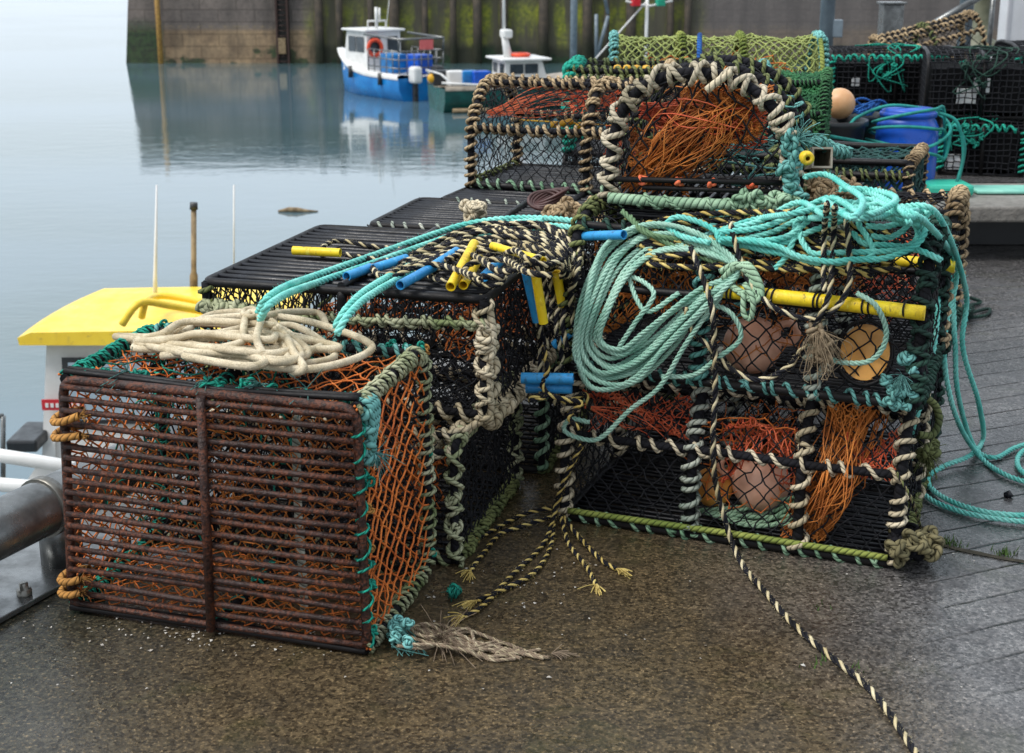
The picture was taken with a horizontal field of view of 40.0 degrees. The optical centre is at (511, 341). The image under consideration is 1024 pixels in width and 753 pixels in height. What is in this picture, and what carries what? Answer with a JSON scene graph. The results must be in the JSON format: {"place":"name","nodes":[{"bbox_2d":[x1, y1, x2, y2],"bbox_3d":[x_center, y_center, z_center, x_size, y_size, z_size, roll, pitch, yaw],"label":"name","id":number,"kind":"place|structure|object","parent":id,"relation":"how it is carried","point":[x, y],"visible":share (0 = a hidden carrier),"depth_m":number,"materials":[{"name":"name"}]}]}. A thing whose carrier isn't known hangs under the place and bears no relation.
{"place":"outdoors","nodes":[
{"label":"outdoors","id":0,"kind":"place"},
{"bbox_2d":[0,0,805,495],"bbox_3d":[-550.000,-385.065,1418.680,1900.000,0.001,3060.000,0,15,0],"label":"harbour water","id":1,"kind":"structure","parent":0,"point":[100,138],"depth_m":38.97,"materials":[{"name":"liquid"}]},
{"bbox_2d":[0,185,312,491],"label":"fishing boat","id":2,"kind":"object","parent":1,"relation":"on","point":[71,334],"visible":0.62,"depth_m":11.38,"materials":[{"name":"yellow paint"}]},
{"bbox_2d":[154,0,163,63],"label":"mooring pole","id":3,"kind":"object","parent":1,"relation":"in","point":[158,31],"visible":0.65,"depth_m":72.33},
{"bbox_2d":[314,0,324,63],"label":"timber pile","id":4,"kind":"object","parent":1,"relation":"in","point":[319,29],"visible":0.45,"depth_m":72.51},
{"bbox_2d":[335,0,343,63],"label":"timber pile","id":5,"kind":"object","parent":1,"relation":"in","point":[339,24],"visible":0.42,"depth_m":72.46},
{"bbox_2d":[337,3,444,101],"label":"work boat","id":6,"kind":"object","parent":1,"relation":"on","point":[376,62],"visible":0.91,"depth_m":55.45,"materials":[{"name":"blue paint"}]},
{"bbox_2d":[389,0,398,27],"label":"timber pile","id":7,"kind":"object","parent":1,"relation":"in","point":[393,13],"visible":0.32,"depth_m":72.24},
{"bbox_2d":[422,0,428,53],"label":"timber pile","id":8,"kind":"object","parent":1,"relation":"in","point":[424,16],"visible":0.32,"depth_m":72.38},
{"bbox_2d":[450,0,456,63],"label":"timber pile","id":9,"kind":"object","parent":1,"relation":"in","point":[453,39],"visible":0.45,"depth_m":72.56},
{"bbox_2d":[473,0,481,63],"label":"timber pile","id":10,"kind":"object","parent":1,"relation":"in","point":[477,31],"visible":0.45,"depth_m":72.48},
{"bbox_2d":[426,0,604,112],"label":"fishing boat","id":11,"kind":"object","parent":1,"relation":"on","point":[450,91],"visible":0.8,"depth_m":51.00,"materials":[{"name":"green paint"}]},
{"bbox_2d":[539,0,547,63],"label":"timber pile","id":12,"kind":"object","parent":1,"relation":"in","point":[543,27],"visible":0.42,"depth_m":72.43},
{"bbox_2d":[126,0,999,62],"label":"pier wall","id":13,"kind":"structure","parent":1,"relation":"in","point":[218,31],"depth_m":72.86,"materials":[{"name":"stone"}]},
{"bbox_2d":[274,0,290,63],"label":"pier ladder","id":14,"kind":"object","parent":13,"relation":"attached to","point":[282,26],"visible":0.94,"depth_m":72.60,"materials":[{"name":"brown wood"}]},
{"bbox_2d":[594,0,609,58],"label":"pier brace","id":15,"kind":"object","parent":13,"relation":"attached to","point":[597,47],"visible":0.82,"depth_m":70.35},
{"bbox_2d":[570,0,576,58],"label":"grey post","id":16,"kind":"object","parent":1,"relation":"in","point":[573,27],"depth_m":68.29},
{"bbox_2d":[582,0,591,59],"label":"timber pile","id":17,"kind":"object","parent":1,"relation":"in","point":[587,32],"visible":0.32,"depth_m":72.44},
{"bbox_2d":[585,0,672,113],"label":"moored boat","id":18,"kind":"object","parent":1,"relation":"on","point":[646,5],"visible":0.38,"depth_m":49.47,"materials":[{"name":"white paint"}]},
{"bbox_2d":[625,0,635,60],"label":"timber pile","id":19,"kind":"object","parent":1,"relation":"in","point":[631,24],"visible":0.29,"depth_m":72.36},
{"bbox_2d":[666,0,674,57],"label":"timber pile","id":20,"kind":"object","parent":1,"relation":"in","point":[670,19],"visible":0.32,"depth_m":72.40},
{"bbox_2d":[684,0,691,57],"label":"timber pile","id":21,"kind":"object","parent":1,"relation":"in","point":[687,16],"visible":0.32,"depth_m":72.37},
{"bbox_2d":[0,182,1023,752],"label":"quay ground","id":22,"kind":"structure","parent":0,"point":[634,674],"depth_m":3.23,"materials":[{"name":"concrete"}]},
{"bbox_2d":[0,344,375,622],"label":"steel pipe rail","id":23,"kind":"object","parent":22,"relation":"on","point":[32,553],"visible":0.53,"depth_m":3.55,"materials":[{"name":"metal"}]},
{"bbox_2d":[49,319,437,654],"bbox_3d":[-0.624,0.310,3.409,0.885,0.696,0.506,5,19,16],"label":"lobster pot","id":24,"kind":"object","parent":22,"relation":"on","point":[293,539],"visible":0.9,"depth_m":3.26,"materials":[{"name":"metal"}]},
{"bbox_2d":[110,306,375,377],"bbox_3d":[-0.616,-0.016,3.365,0.539,0.110,0.611,-9,18,-30],"label":"coiled rope","id":25,"kind":"object","parent":24,"relation":"on","point":[290,351],"visible":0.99,"depth_m":3.28,"materials":[{"name":"fabric"}]},
{"bbox_2d":[182,366,524,567],"bbox_3d":[-0.427,0.308,4.024,0.803,0.388,0.678,4,16,14],"label":"lobster pot","id":26,"kind":"object","parent":22,"relation":"on","point":[459,548],"visible":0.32,"depth_m":3.85,"materials":[{"name":"black rubber"}]},
{"bbox_2d":[195,224,561,459],"bbox_3d":[-0.333,-0.015,4.080,0.848,0.496,0.880,4,16,14],"label":"lobster pot","id":27,"kind":"object","parent":26,"relation":"on","point":[271,268],"visible":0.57,"depth_m":3.77,"materials":[{"name":"plastic"}]},
{"bbox_2d":[291,246,341,256],"bbox_3d":[-0.554,-0.254,3.990,0.142,0.026,0.026,4,16,13],"label":"tube sleeve","id":28,"kind":"object","parent":27,"relation":"on","point":[316,251],"visible":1,"depth_m":3.98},
{"bbox_2d":[343,263,370,279],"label":"tube sleeve","id":29,"kind":"object","parent":27,"relation":"on","point":[357,272],"visible":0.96,"depth_m":3.71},
{"bbox_2d":[371,254,408,270],"bbox_3d":[-0.330,-0.210,3.810,0.026,0.034,0.126,13,20,39],"label":"tube sleeve","id":30,"kind":"object","parent":27,"relation":"on","point":[386,264],"visible":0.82,"depth_m":3.79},
{"bbox_2d":[320,239,507,288],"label":"rope","id":31,"kind":"object","parent":27,"relation":"on","point":[432,277],"visible":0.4,"depth_m":3.91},
{"bbox_2d":[396,265,437,289],"bbox_3d":[-0.243,-0.169,3.626,0.026,0.036,0.194,7,17,23],"label":"tube sleeve","id":32,"kind":"object","parent":27,"relation":"on","point":[413,277],"visible":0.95,"depth_m":3.59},
{"bbox_2d":[255,215,605,321],"bbox_3d":[-0.318,-0.224,3.789,1.214,0.116,0.576,-14,21,-41],"label":"rope","id":33,"kind":"object","parent":27,"relation":"on","point":[273,297],"visible":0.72,"depth_m":3.90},
{"bbox_2d":[332,217,546,337],"bbox_3d":[-0.243,-0.198,3.736,0.276,0.120,1.066,9,18,30],"label":"rope","id":34,"kind":"object","parent":27,"relation":"on","point":[360,298],"visible":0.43,"depth_m":3.42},
{"bbox_2d":[446,239,478,290],"bbox_3d":[-0.128,-0.199,3.651,0.026,0.080,0.284,3,16,10],"label":"tube sleeve","id":35,"kind":"object","parent":27,"relation":"on","point":[454,279],"visible":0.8,"depth_m":3.63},
{"bbox_2d":[369,218,591,405],"bbox_3d":[-0.008,-0.043,3.759,0.721,0.500,0.673,11,19,35],"label":"rope heap","id":36,"kind":"object","parent":27,"relation":"on","point":[555,249],"visible":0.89,"depth_m":3.80,"materials":[{"name":"fabric"}]},
{"bbox_2d":[489,242,546,261],"bbox_3d":[0.014,-0.226,3.617,0.020,0.026,0.210,-12,19,-37],"label":"tube sleeve","id":37,"kind":"object","parent":36,"relation":"in","point":[498,247],"visible":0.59,"depth_m":3.65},
{"bbox_2d":[521,273,538,322],"bbox_3d":[0.052,-0.117,3.733,0.060,0.144,0.025,-10,18,-32],"label":"tube sleeve","id":38,"kind":"object","parent":36,"relation":"hanging from","point":[527,282],"visible":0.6,"depth_m":3.72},
{"bbox_2d":[531,277,547,324],"bbox_3d":[0.072,-0.111,3.693,0.055,0.142,0.026,-14,21,-41],"label":"tube sleeve","id":39,"kind":"object","parent":36,"relation":"hanging from","point":[539,301],"visible":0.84,"depth_m":3.69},
{"bbox_2d":[521,372,573,384],"bbox_3d":[0.095,0.100,3.772,0.141,0.035,0.031,2,16,8],"label":"tube sleeve","id":40,"kind":"object","parent":36,"relation":"hanging from","point":[551,378],"visible":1,"depth_m":3.76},
{"bbox_2d":[528,346,592,430],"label":"rope","id":41,"kind":"object","parent":40,"relation":"attached to","point":[544,393],"visible":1,"depth_m":3.77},
{"bbox_2d":[525,384,572,393],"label":"tube sleeve","id":42,"kind":"object","parent":36,"relation":"hanging from","point":[554,388],"visible":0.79,"depth_m":3.79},
{"bbox_2d":[552,270,564,307],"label":"tube sleeve","id":43,"kind":"object","parent":36,"relation":"hanging from","point":[558,287],"visible":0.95,"depth_m":3.80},
{"bbox_2d":[386,614,428,656],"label":"tangled rope","id":44,"kind":"object","parent":22,"relation":"on","point":[399,627],"visible":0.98,"depth_m":3.22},
{"bbox_2d":[446,583,461,601],"bbox_3d":[-0.147,0.626,3.506,0.048,0.064,0.070,9,18,30],"label":"twine knot","id":45,"kind":"object","parent":22,"relation":"on","point":[454,590],"visible":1,"depth_m":3.48,"materials":[{"name":"teal fabric"}]},
{"bbox_2d":[320,306,589,473],"bbox_3d":[-0.179,0.136,4.666,0.782,0.392,0.658,4,16,14],"label":"lobster pot","id":46,"kind":"object","parent":22,"relation":"on","point":[547,448],"visible":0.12,"depth_m":4.42,"materials":[{"name":"black rubber"}]},
{"bbox_2d":[367,197,645,338],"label":"lobster pot","id":47,"kind":"object","parent":46,"relation":"on","point":[428,213],"visible":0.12,"depth_m":4.73,"materials":[{"name":"plastic"}]},
{"bbox_2d":[459,199,486,221],"bbox_3d":[-0.128,-0.423,4.619,0.095,0.083,0.102,0,15,0],"label":"rope clump","id":48,"kind":"object","parent":47,"relation":"on","point":[473,209],"visible":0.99,"depth_m":4.59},
{"bbox_2d":[527,186,569,210],"bbox_3d":[0.121,-0.477,4.697,0.144,0.078,0.073,0,15,0],"label":"cord coil","id":49,"kind":"object","parent":47,"relation":"on","point":[539,200],"visible":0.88,"depth_m":4.69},
{"bbox_2d":[541,196,602,231],"bbox_3d":[0.212,-0.401,4.448,0.252,0.110,0.205,0,15,0],"label":"rope clump","id":50,"kind":"object","parent":47,"relation":"on","point":[567,206],"visible":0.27,"depth_m":4.40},
{"bbox_2d":[397,605,577,667],"bbox_3d":[-0.061,0.718,3.252,0.444,0.212,0.236,0,15,0],"label":"frayed rope","id":51,"kind":"object","parent":22,"relation":"on","point":[428,636],"visible":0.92,"depth_m":3.23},
{"bbox_2d":[10,549,974,690],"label":"shell fragments","id":52,"kind":"object","parent":22,"relation":"on","point":[102,644],"visible":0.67,"depth_m":3.33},
{"bbox_2d":[443,441,631,626],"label":"rope ends","id":53,"kind":"object","parent":22,"relation":"on","point":[502,587],"visible":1,"depth_m":3.76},
{"bbox_2d":[450,274,689,405],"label":"lobster pot","id":54,"kind":"object","parent":22,"relation":"on","point":[591,382],"depth_m":5.11,"materials":[{"name":"black metal"}]},
{"bbox_2d":[441,186,723,301],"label":"lobster pot","id":55,"kind":"object","parent":54,"relation":"on","point":[497,196],"visible":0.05,"depth_m":5.04,"materials":[{"name":"black rubber"}]},
{"bbox_2d":[463,72,733,194],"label":"lobster pot","id":56,"kind":"object","parent":55,"relation":"on","point":[518,174],"visible":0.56,"depth_m":5.17,"materials":[{"name":"fabric"}]},
{"bbox_2d":[554,336,932,568],"bbox_3d":[0.658,0.272,3.983,0.978,0.480,0.601,6,16,21],"label":"lobster pot","id":57,"kind":"object","parent":22,"relation":"on","point":[806,509],"visible":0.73,"depth_m":3.82,"materials":[{"name":"black plastic"}]},
{"bbox_2d":[698,456,734,506],"bbox_3d":[0.560,0.380,3.916,0.112,0.166,0.111,10,18,32],"label":"round buoy","id":58,"kind":"object","parent":57,"relation":"in","point":[711,492],"visible":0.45,"depth_m":3.88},
{"bbox_2d":[716,457,789,510],"bbox_3d":[0.679,0.384,3.894,0.182,0.168,0.159,11,19,35],"label":"round buoy","id":59,"kind":"object","parent":57,"relation":"in","point":[754,496],"visible":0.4,"depth_m":3.83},
{"bbox_2d":[557,194,955,411],"bbox_3d":[0.670,-0.145,3.865,0.998,0.467,0.629,6,16,21],"label":"lobster pot","id":60,"kind":"object","parent":57,"relation":"on","point":[893,377],"visible":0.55,"depth_m":3.68,"materials":[{"name":"black plastic"}]},
{"bbox_2d":[581,230,626,240],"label":"tube sleeve","id":61,"kind":"object","parent":60,"relation":"on","point":[605,235],"visible":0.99,"depth_m":3.78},
{"bbox_2d":[561,220,764,442],"bbox_3d":[0.408,-0.007,3.758,0.555,0.617,0.192,6,17,21],"label":"coiled rope","id":62,"kind":"object","parent":60,"relation":"hanging from","point":[647,361],"visible":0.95,"depth_m":3.73,"materials":[{"name":"fabric"}]},
{"bbox_2d":[597,52,828,221],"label":"lobster pot","id":63,"kind":"object","parent":60,"relation":"on","point":[695,124],"visible":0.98,"depth_m":3.82,"materials":[{"name":"fabric"}]},
{"bbox_2d":[620,209,793,263],"bbox_3d":[0.511,-0.256,3.718,0.465,0.153,0.172,2,16,7],"label":"rope","id":64,"kind":"object","parent":63,"relation":"hanging from","point":[662,239],"visible":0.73,"depth_m":3.73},
{"bbox_2d":[805,147,832,170],"bbox_3d":[0.900,-0.547,4.273,0.059,0.149,0.501,1,15,3],"label":"square tube","id":65,"kind":"object","parent":63,"relation":"attached to","point":[823,161],"visible":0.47,"depth_m":4.08,"materials":[{"name":"metal"}]},
{"bbox_2d":[804,135,853,159],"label":"rope","id":66,"kind":"object","parent":63,"relation":"attached to","point":[843,151],"visible":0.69,"depth_m":4.13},
{"bbox_2d":[723,317,800,373],"bbox_3d":[0.662,0.008,3.809,0.188,0.156,0.156,-10,18,-33],"label":"round buoy","id":67,"kind":"object","parent":60,"relation":"in","point":[762,361],"visible":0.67,"depth_m":3.75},
{"bbox_2d":[682,200,854,382],"bbox_3d":[0.704,-0.136,3.545,0.302,0.519,0.474,-13,20,-39],"label":"rope","id":68,"kind":"object","parent":60,"relation":"hanging from","point":[822,315],"visible":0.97,"depth_m":3.53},
{"bbox_2d":[637,207,900,277],"bbox_3d":[0.662,-0.264,3.654,0.688,0.184,0.158,5,16,17],"label":"rope heap","id":69,"kind":"object","parent":60,"relation":"on","point":[658,259],"visible":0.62,"depth_m":3.64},
{"bbox_2d":[688,245,918,752],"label":"rope","id":70,"kind":"object","parent":60,"relation":"hanging from","point":[874,694],"visible":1,"depth_m":3.60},
{"bbox_2d":[795,321,852,385],"bbox_3d":[0.781,0.031,3.518,0.129,0.168,0.154,0,15,0],"label":"frayed rope end","id":71,"kind":"object","parent":60,"relation":"hanging from","point":[822,342],"visible":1,"depth_m":3.51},
{"bbox_2d":[665,171,1023,524],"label":"coiled rope","id":72,"kind":"object","parent":60,"relation":"on","point":[878,204],"visible":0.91,"depth_m":3.60,"materials":[{"name":"fabric"}]},
{"bbox_2d":[811,291,889,365],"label":"rope","id":73,"kind":"object","parent":60,"relation":"hanging from","point":[884,322],"visible":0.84,"depth_m":3.48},
{"bbox_2d":[912,396,946,486],"bbox_3d":[1.169,0.267,3.949,0.115,0.277,0.097,10,18,32],"label":"rope loop","id":74,"kind":"object","parent":57,"relation":"attached to","point":[927,453],"visible":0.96,"depth_m":3.95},
{"bbox_2d":[644,267,914,303],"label":"lobster pot","id":75,"kind":"object","parent":22,"relation":"on","point":[902,293],"visible":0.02,"depth_m":5.17,"materials":[{"name":"black metal"}]},
{"bbox_2d":[644,137,929,284],"bbox_3d":[1.006,-0.516,5.229,0.993,0.463,0.567,6,16,21],"label":"lobster pot","id":76,"kind":"object","parent":75,"relation":"on","point":[912,160],"visible":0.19,"depth_m":4.98,"materials":[{"name":"fabric"}]},
{"bbox_2d":[623,303,947,489],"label":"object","id":77,"kind":"object","parent":22,"relation":"on","point":[938,389],"visible":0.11,"depth_m":4.53,"materials":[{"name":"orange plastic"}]},
{"bbox_2d":[615,184,970,354],"bbox_3d":[0.877,-0.278,4.364,1.006,0.464,0.562,6,16,21],"label":"lobster pot","id":78,"kind":"object","parent":77,"relation":"on","point":[956,206],"visible":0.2,"depth_m":4.26,"materials":[{"name":"black metal"}]},
{"bbox_2d":[804,171,862,205],"bbox_3d":[0.908,-0.436,4.024,0.199,0.095,0.152,0,15,0],"label":"rope clump","id":79,"kind":"object","parent":78,"relation":"on","point":[817,187],"visible":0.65,"depth_m":3.98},
{"bbox_2d":[764,280,876,296],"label":"lobster pot","id":80,"kind":"object","parent":22,"relation":"on","point":[838,292],"visible":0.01,"depth_m":6.04,"materials":[{"name":"black metal"}]},
{"bbox_2d":[752,150,885,232],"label":"lobster pot","id":81,"kind":"object","parent":80,"relation":"on","point":[873,181],"visible":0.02,"depth_m":5.82,"materials":[{"name":"black metal"}]},
{"bbox_2d":[737,66,832,161],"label":"lobster pot","id":82,"kind":"object","parent":81,"relation":"on","point":[816,87],"visible":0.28,"depth_m":5.76,"materials":[{"name":"green fabric"}]},
{"bbox_2d":[887,522,929,561],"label":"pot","id":83,"kind":"object","parent":22,"relation":"on","point":[916,556],"visible":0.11,"depth_m":3.64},
{"bbox_2d":[798,535,1019,673],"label":"moss tufts","id":84,"kind":"object","parent":22,"relation":"on","point":[1005,551],"visible":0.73,"depth_m":3.76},
{"bbox_2d":[884,472,945,568],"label":"tangled rope","id":85,"kind":"object","parent":22,"relation":"on","point":[930,545],"visible":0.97,"depth_m":3.59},
{"bbox_2d":[860,183,1023,243],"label":"concrete ledge","id":86,"kind":"object","parent":22,"relation":"on","point":[997,218],"depth_m":7.53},
{"bbox_2d":[829,116,868,179],"bbox_3d":[1.740,-1.028,7.724,0.403,0.380,0.403,0,15,0],"label":"tub","id":87,"kind":"object","parent":86,"relation":"on","point":[854,130],"visible":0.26,"depth_m":7.53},
{"bbox_2d":[830,88,854,118],"bbox_3d":[1.800,-1.305,7.731,0.169,0.170,0.169,0,15,0],"label":"round buoy","id":88,"kind":"object","parent":87,"relation":"in","point":[843,102],"visible":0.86,"depth_m":7.67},
{"bbox_2d":[875,106,938,191],"bbox_3d":[2.160,-1.059,7.716,0.337,0.436,0.337,0,15,0],"label":"barrel","id":89,"kind":"object","parent":86,"relation":"on","point":[906,135],"visible":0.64,"depth_m":7.57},
{"bbox_2d":[829,104,965,181],"bbox_3d":[2.013,-1.062,7.669,0.820,0.460,0.472,-3,16,-11],"label":"rope","id":90,"kind":"object","parent":89,"relation":"attached to","point":[943,115],"visible":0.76,"depth_m":7.57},
{"bbox_2d":[926,179,973,194],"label":"teal slab","id":91,"kind":"structure","parent":86,"relation":"on","point":[935,185],"depth_m":7.49,"materials":[{"name":"plastic"}]},
{"bbox_2d":[973,185,1023,193],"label":"teal sheet","id":92,"kind":"object","parent":86,"relation":"on","point":[998,189],"visible":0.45,"depth_m":7.59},
{"bbox_2d":[887,530,1023,562],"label":"paving joint","id":93,"kind":"object","parent":22,"relation":"on","point":[983,553],"visible":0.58,"depth_m":3.75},
{"bbox_2d":[961,296,991,319],"bbox_3d":[2.057,-0.153,6.246,0.158,0.088,0.421,3,16,12],"label":"rope scrap","id":94,"kind":"object","parent":22,"relation":"on","point":[972,311],"visible":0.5,"depth_m":6.23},
{"bbox_2d":[934,56,1023,181],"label":"quay","id":95,"kind":"structure","parent":0,"point":[977,178],"depth_m":8.14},
{"bbox_2d":[819,0,835,49],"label":"lamp post","id":96,"kind":"object","parent":95,"relation":"on","point":[827,12],"depth_m":14.58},
{"bbox_2d":[837,112,880,182],"bbox_3d":[1.920,-1.108,8.014,0.339,0.380,0.339,0,15,0],"label":"tub","id":97,"kind":"object","parent":95,"relation":"on","point":[874,116],"visible":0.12,"depth_m":7.86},
{"bbox_2d":[851,97,886,115],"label":"rope","id":98,"kind":"object","parent":97,"relation":"on","point":[860,108],"visible":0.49,"depth_m":7.87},
{"bbox_2d":[876,1,907,58],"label":"box post","id":99,"kind":"object","parent":95,"relation":"on","point":[890,16],"visible":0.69,"depth_m":13.08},
{"bbox_2d":[861,102,959,117],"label":"lobster pot","id":100,"kind":"object","parent":95,"relation":"on","point":[897,103],"visible":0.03,"depth_m":8.89,"materials":[{"name":"black"}]},
{"bbox_2d":[815,43,964,106],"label":"lobster pot","id":101,"kind":"object","parent":100,"relation":"on","point":[887,78],"visible":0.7,"depth_m":8.75,"materials":[{"name":"black plastic"}]},
{"bbox_2d":[903,0,995,60],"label":"pipe railing","id":102,"kind":"object","parent":95,"relation":"on","point":[961,7],"visible":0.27,"depth_m":16.54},
{"bbox_2d":[935,112,1023,176],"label":"lobster pot","id":103,"kind":"object","parent":95,"relation":"on","point":[995,144],"visible":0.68,"depth_m":8.17,"materials":[{"name":"black plastic"}]},
{"bbox_2d":[915,45,1023,118],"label":"lobster pot","id":104,"kind":"object","parent":103,"relation":"on","point":[983,85],"visible":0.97,"depth_m":8.18,"materials":[{"name":"black plastic"}]},
{"bbox_2d":[971,0,995,45],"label":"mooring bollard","id":105,"kind":"object","parent":95,"relation":"on","point":[982,8],"visible":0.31,"depth_m":19.40,"materials":[{"name":"metal"}]},
{"bbox_2d":[997,0,1023,40],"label":"white wall","id":106,"kind":"structure","parent":95,"relation":"on","point":[1011,21],"depth_m":15.63,"materials":[{"name":"paint"}]},
{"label":"lobster pot","id":107,"kind":"object","parent":95,"relation":"on","visible":0},
{"bbox_2d":[993,39,1023,63],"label":"lobster pot","id":108,"kind":"object","parent":107,"relation":"on","point":[1007,43],"visible":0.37,"depth_m":8.95,"materials":[{"name":"black plastic"}]},
{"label":"lobster pot","id":109,"kind":"object","parent":95,"relation":"on","visible":0},
{"bbox_2d":[867,9,988,59],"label":"lobster pot","id":110,"kind":"object","parent":109,"relation":"on","point":[927,28],"visible":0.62,"depth_m":10.86,"materials":[{"name":"beige fabric"}]},
{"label":"lobster pot","id":111,"kind":"object","parent":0,"visible":0},
{"bbox_2d":[562,153,686,226],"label":"lobster pot","id":112,"kind":"object","parent":111,"relation":"on","point":[572,161],"visible":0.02,"depth_m":5.99,"materials":[{"name":"black metal"}]},
{"bbox_2d":[560,55,772,156],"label":"lobster pot","id":113,"kind":"object","parent":112,"relation":"on","point":[579,66],"visible":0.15,"depth_m":5.90,"materials":[{"name":"black fabric"}]},
{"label":"lobster pot","id":114,"kind":"object","parent":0,"visible":0},
{"bbox_2d":[608,30,829,129],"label":"lobster pot","id":115,"kind":"object","parent":114,"relation":"on","point":[817,51],"visible":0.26,"depth_m":7.02,"materials":[{"name":"green fabric"}]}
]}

